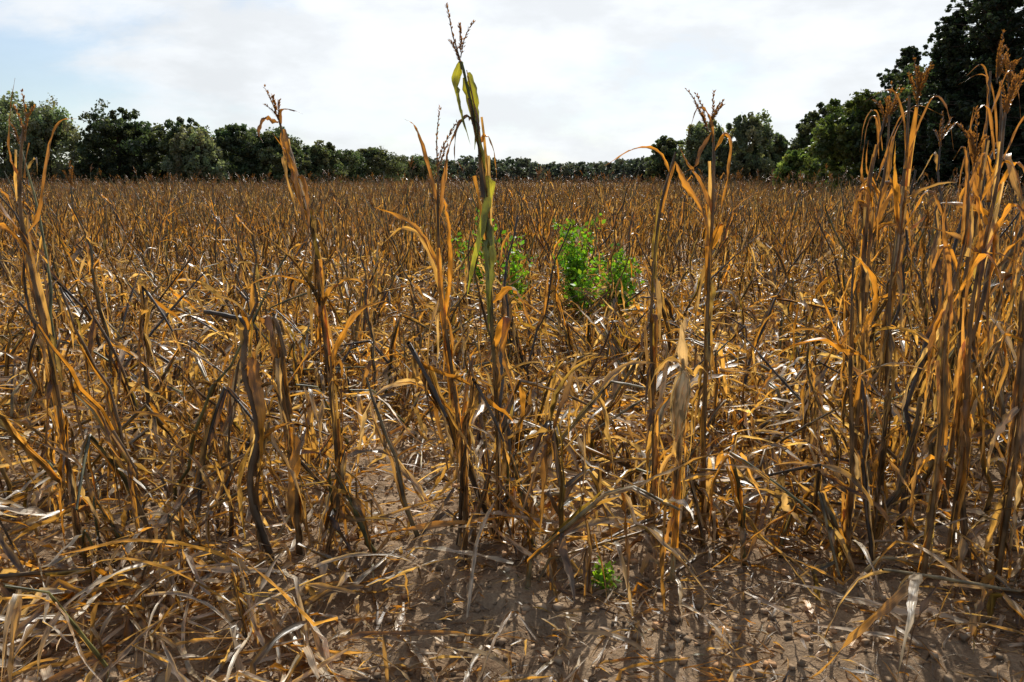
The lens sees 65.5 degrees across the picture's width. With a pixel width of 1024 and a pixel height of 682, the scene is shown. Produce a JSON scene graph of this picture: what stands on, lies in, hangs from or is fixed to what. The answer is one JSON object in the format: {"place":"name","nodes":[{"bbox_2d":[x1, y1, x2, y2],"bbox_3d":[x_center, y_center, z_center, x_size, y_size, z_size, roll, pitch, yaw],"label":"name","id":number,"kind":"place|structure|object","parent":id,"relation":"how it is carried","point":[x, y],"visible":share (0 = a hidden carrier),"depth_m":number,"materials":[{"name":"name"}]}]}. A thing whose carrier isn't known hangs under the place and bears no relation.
{"place":"outdoors","nodes":[
{"label":"outdoors","id":0,"kind":"place"},
{"bbox_2d":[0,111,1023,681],"bbox_3d":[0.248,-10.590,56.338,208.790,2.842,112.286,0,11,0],"label":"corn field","id":1,"kind":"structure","parent":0,"point":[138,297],"depth_m":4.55,"materials":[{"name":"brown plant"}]},
{"bbox_2d":[0,181,1023,681],"bbox_3d":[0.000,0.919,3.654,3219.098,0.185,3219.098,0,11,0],"label":"ground","id":2,"kind":"structure","parent":0,"point":[796,651],"depth_m":3.14,"materials":[{"name":"soil"}]},
{"bbox_2d":[0,91,67,184],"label":"willow tree","id":3,"kind":"object","parent":2,"relation":"on","point":[5,111],"visible":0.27,"depth_m":95.41,"materials":[{"name":"green plant"}]},
{"bbox_2d":[1,95,95,188],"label":"willow tree","id":4,"kind":"object","parent":2,"relation":"on","point":[44,119],"visible":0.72,"depth_m":94.04,"materials":[{"name":"green plant"}]},
{"bbox_2d":[0,80,130,557],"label":"corn plant","id":5,"kind":"object","parent":2,"relation":"on","point":[59,421],"visible":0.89,"depth_m":3.25,"materials":[{"name":"brown plant"}]},
{"bbox_2d":[74,98,161,186],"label":"oak tree","id":6,"kind":"object","parent":2,"relation":"on","point":[129,151],"visible":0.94,"depth_m":95.63,"materials":[{"name":"green plant"}]},
{"bbox_2d":[91,120,166,186],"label":"oak tree","id":7,"kind":"object","parent":2,"relation":"on","point":[114,140],"visible":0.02,"depth_m":107.46,"materials":[{"name":"green plant"}]},
{"bbox_2d":[139,116,210,187],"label":"maple tree","id":8,"kind":"object","parent":2,"relation":"on","point":[161,145],"visible":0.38,"depth_m":97.58,"materials":[{"name":"green plant"}]},
{"bbox_2d":[160,125,228,187],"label":"willow tree","id":9,"kind":"object","parent":2,"relation":"on","point":[198,146],"visible":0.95,"depth_m":94.12,"materials":[{"name":"green plant"}]},
{"bbox_2d":[157,125,234,187],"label":"maple tree","id":10,"kind":"object","parent":2,"relation":"on","point":[211,135],"visible":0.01,"depth_m":113.57,"materials":[{"name":"green plant"}]},
{"bbox_2d":[212,123,272,188],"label":"oak tree","id":11,"kind":"object","parent":2,"relation":"on","point":[239,146],"visible":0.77,"depth_m":99.11,"materials":[{"name":"green plant"}]},
{"bbox_2d":[203,300,318,568],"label":"corn plant","id":12,"kind":"object","parent":2,"relation":"on","point":[251,378],"visible":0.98,"depth_m":3.26,"materials":[{"name":"brown plant"}]},
{"bbox_2d":[222,126,308,187],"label":"maple tree","id":13,"kind":"object","parent":2,"relation":"on","point":[251,129],"visible":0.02,"depth_m":113.44,"materials":[{"name":"green plant"}]},
{"bbox_2d":[252,126,312,186],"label":"maple tree","id":14,"kind":"object","parent":2,"relation":"on","point":[272,153],"visible":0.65,"depth_m":99.83,"materials":[{"name":"green plant"}]},
{"bbox_2d":[225,84,386,516],"bbox_3d":[-0.906,-0.125,3.628,0.685,2.011,0.405,-2,12,-9],"label":"corn plant","id":15,"kind":"object","parent":2,"relation":"on","point":[316,265],"visible":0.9,"depth_m":3.61,"materials":[{"name":"brown plant"}]},
{"bbox_2d":[300,140,348,186],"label":"maple tree","id":16,"kind":"object","parent":2,"relation":"on","point":[322,158],"visible":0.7,"depth_m":103.94,"materials":[{"name":"green plant"}]},
{"bbox_2d":[335,149,368,185],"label":"oak tree","id":17,"kind":"object","parent":2,"relation":"on","point":[349,159],"visible":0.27,"depth_m":144.54,"materials":[{"name":"green plant"}]},
{"bbox_2d":[350,146,408,186],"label":"maple tree","id":18,"kind":"object","parent":2,"relation":"on","point":[380,161],"visible":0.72,"depth_m":150.03,"materials":[{"name":"green plant"}]},
{"bbox_2d":[55,155,725,183],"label":"distant treeline","id":19,"kind":"object","parent":2,"relation":"on","point":[620,167],"visible":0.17,"depth_m":335.39,"materials":[{"name":"green plant"}]},
{"bbox_2d":[387,154,440,185],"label":"maple tree","id":20,"kind":"object","parent":2,"relation":"on","point":[418,167],"visible":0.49,"depth_m":159.25,"materials":[{"name":"green plant"}]},
{"bbox_2d":[375,105,505,593],"bbox_3d":[-0.290,0.022,3.219,0.723,1.884,0.333,7,13,30],"label":"corn plant","id":21,"kind":"object","parent":2,"relation":"on","point":[441,306],"visible":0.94,"depth_m":3.17,"materials":[{"name":"brown plant"}]},
{"bbox_2d":[451,208,497,298],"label":"weed plant","id":22,"kind":"object","parent":2,"relation":"on","point":[479,274],"visible":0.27,"depth_m":10.18,"materials":[{"name":"green plant"}]},
{"bbox_2d":[431,2,543,542],"bbox_3d":[-0.117,-0.204,3.333,0.510,2.284,0.275,0,11,0],"label":"corn plant","id":23,"kind":"object","parent":2,"relation":"on","point":[485,230],"visible":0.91,"depth_m":3.26,"materials":[{"name":"green plant"}]},
{"bbox_2d":[0,342,1023,681],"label":"soil clods","id":24,"kind":"object","parent":2,"relation":"on","point":[546,654],"visible":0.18,"depth_m":3.09,"materials":[{"name":"brown soil"}]},
{"bbox_2d":[496,230,537,309],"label":"weed plant","id":25,"kind":"object","parent":2,"relation":"on","point":[514,270],"visible":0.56,"depth_m":9.81,"materials":[{"name":"green plant"}]},
{"bbox_2d":[552,203,606,314],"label":"weed plant","id":26,"kind":"object","parent":2,"relation":"on","point":[574,259],"visible":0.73,"depth_m":9.37,"materials":[{"name":"green plant"}]},
{"bbox_2d":[569,255,614,321],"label":"weed plant","id":27,"kind":"object","parent":2,"relation":"on","point":[588,284],"visible":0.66,"depth_m":8.91,"materials":[{"name":"green plant"}]},
{"bbox_2d":[591,555,621,592],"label":"weed plant","id":28,"kind":"object","parent":2,"relation":"on","point":[598,574],"visible":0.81,"depth_m":3.24,"materials":[{"name":"green plant"}]},
{"bbox_2d":[591,243,644,319],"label":"weed plant","id":29,"kind":"object","parent":2,"relation":"on","point":[616,270],"visible":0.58,"depth_m":8.55,"materials":[{"name":"green plant"}]},
{"bbox_2d":[643,135,685,187],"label":"maple tree","id":30,"kind":"object","parent":2,"relation":"on","point":[666,146],"visible":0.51,"depth_m":100.40,"materials":[{"name":"green plant"}]},
{"bbox_2d":[606,88,731,527],"bbox_3d":[0.737,-0.101,3.571,0.413,1.986,0.581,10,15,41],"label":"corn plant","id":31,"kind":"object","parent":2,"relation":"on","point":[711,238],"visible":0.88,"depth_m":3.52,"materials":[{"name":"brown plant"}]},
{"bbox_2d":[647,320,715,621],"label":"corn plant","id":32,"kind":"object","parent":2,"relation":"on","point":[679,394],"visible":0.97,"depth_m":3.08,"materials":[{"name":"brown plant"}]},
{"bbox_2d":[670,119,735,192],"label":"birch tree","id":33,"kind":"object","parent":2,"relation":"on","point":[697,135],"visible":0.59,"depth_m":95.71,"materials":[{"name":"green plant"}]},
{"bbox_2d":[715,109,775,185],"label":"birch tree","id":34,"kind":"object","parent":2,"relation":"on","point":[758,136],"visible":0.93,"depth_m":93.84,"materials":[{"name":"green plant"}]},
{"bbox_2d":[755,132,787,186],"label":"birch tree","id":35,"kind":"object","parent":2,"relation":"on","point":[780,146],"visible":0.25,"depth_m":96.80,"materials":[{"name":"green plant"}]},
{"bbox_2d":[772,148,827,196],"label":"maple tree","id":36,"kind":"object","parent":2,"relation":"on","point":[793,160],"visible":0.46,"depth_m":55.09,"materials":[{"name":"green plant"}]},
{"bbox_2d":[779,102,843,161],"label":"oak tree","id":37,"kind":"object","parent":2,"relation":"on","point":[802,139],"visible":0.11,"depth_m":77.30,"materials":[{"name":"green plant"}]},
{"bbox_2d":[807,136,855,192],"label":"maple tree","id":38,"kind":"object","parent":2,"relation":"on","point":[824,160],"visible":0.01,"depth_m":53.76,"materials":[{"name":"green plant"}]},
{"bbox_2d":[763,255,919,557],"bbox_3d":[1.422,0.273,3.404,0.765,1.320,0.366,0,11,0],"label":"corn plant","id":39,"kind":"object","parent":2,"relation":"on","point":[847,509],"visible":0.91,"depth_m":3.31,"materials":[{"name":"brown plant"}]},
{"bbox_2d":[799,89,901,197],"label":"maple tree","id":40,"kind":"object","parent":2,"relation":"on","point":[836,141],"visible":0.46,"depth_m":44.76,"materials":[{"name":"green plant"}]},
{"bbox_2d":[808,81,924,491],"bbox_3d":[1.766,-0.217,3.951,0.486,2.064,0.343,0,11,0],"label":"corn plant","id":41,"kind":"object","parent":2,"relation":"on","point":[864,285],"visible":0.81,"depth_m":3.88,"materials":[{"name":"brown plant"}]},
{"bbox_2d":[836,84,913,172],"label":"maple tree","id":42,"kind":"object","parent":2,"relation":"on","point":[901,86],"depth_m":53.40,"materials":[{"name":"green plant"}]},
{"bbox_2d":[823,84,931,452],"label":"corn plant","id":43,"kind":"object","parent":2,"relation":"on","point":[885,177],"visible":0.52,"depth_m":4.11,"materials":[{"name":"brown plant"}]},
{"bbox_2d":[876,46,924,96],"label":"pine tree","id":44,"kind":"object","parent":2,"relation":"on","point":[908,53],"visible":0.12,"depth_m":62.60,"materials":[{"name":"green plant"}]},
{"bbox_2d":[850,63,959,189],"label":"oak tree","id":45,"kind":"object","parent":2,"relation":"on","point":[894,117],"visible":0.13,"depth_m":42.84,"materials":[{"name":"green plant"}]},
{"bbox_2d":[866,56,956,548],"bbox_3d":[1.550,-0.095,3.272,0.389,2.093,0.215,-6,13,-26],"label":"corn plant","id":46,"kind":"object","parent":2,"relation":"on","point":[888,349],"visible":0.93,"depth_m":3.29,"materials":[{"name":"brown plant"}]},
{"bbox_2d":[848,106,1005,580],"bbox_3d":[1.602,0.062,3.063,0.494,1.868,0.364,7,14,32],"label":"corn plant","id":47,"kind":"object","parent":2,"relation":"on","point":[941,401],"visible":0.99,"depth_m":3.07,"materials":[{"name":"brown plant"}]},
{"bbox_2d":[866,11,1019,207],"bbox_3d":[21.883,-11.321,39.658,7.006,9.726,7.792,0,11,0],"label":"pine tree","id":48,"kind":"object","parent":2,"relation":"on","point":[945,76],"visible":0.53,"depth_m":38.75,"materials":[{"name":"green plant"}]},
{"bbox_2d":[873,0,1023,202],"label":"pine tree","id":49,"kind":"object","parent":2,"relation":"on","point":[997,19],"visible":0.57,"depth_m":36.76,"materials":[{"name":"green plant"}]},
{"bbox_2d":[876,69,1023,562],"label":"corn plant","id":50,"kind":"object","parent":2,"relation":"on","point":[983,244],"visible":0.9,"depth_m":3.19,"materials":[{"name":"brown plant"}]},
{"bbox_2d":[880,0,1023,201],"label":"pine tree","id":51,"kind":"object","parent":2,"relation":"on","point":[971,63],"visible":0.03,"depth_m":39.66,"materials":[{"name":"green plant"}]},
{"bbox_2d":[928,30,1023,524],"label":"corn plant","id":52,"kind":"object","parent":2,"relation":"on","point":[952,439],"visible":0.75,"depth_m":3.46,"materials":[{"name":"brown plant"}]},
{"bbox_2d":[940,28,1023,197],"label":"pine tree","id":53,"kind":"object","parent":2,"relation":"on","point":[1008,127],"visible":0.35,"depth_m":35.37,"materials":[{"name":"green plant"}]},
{"bbox_2d":[950,203,1023,555],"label":"corn plant","id":54,"kind":"object","parent":2,"relation":"on","point":[1018,266],"visible":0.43,"depth_m":3.32,"materials":[{"name":"brown plant"}]},
{"bbox_2d":[957,46,1023,508],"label":"corn plant","id":55,"kind":"object","parent":2,"relation":"on","point":[1010,171],"visible":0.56,"depth_m":3.68,"materials":[{"name":"brown plant"}]},
{"bbox_2d":[967,231,1023,586],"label":"corn plant","id":56,"kind":"object","parent":2,"relation":"on","point":[1006,501],"visible":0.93,"depth_m":3.10,"materials":[{"name":"brown plant"}]},
{"bbox_2d":[0,0,1023,178],"label":"sky","id":57,"kind":"structure","parent":0,"point":[559,81],"materials":[{"name":"white"}]}
]}

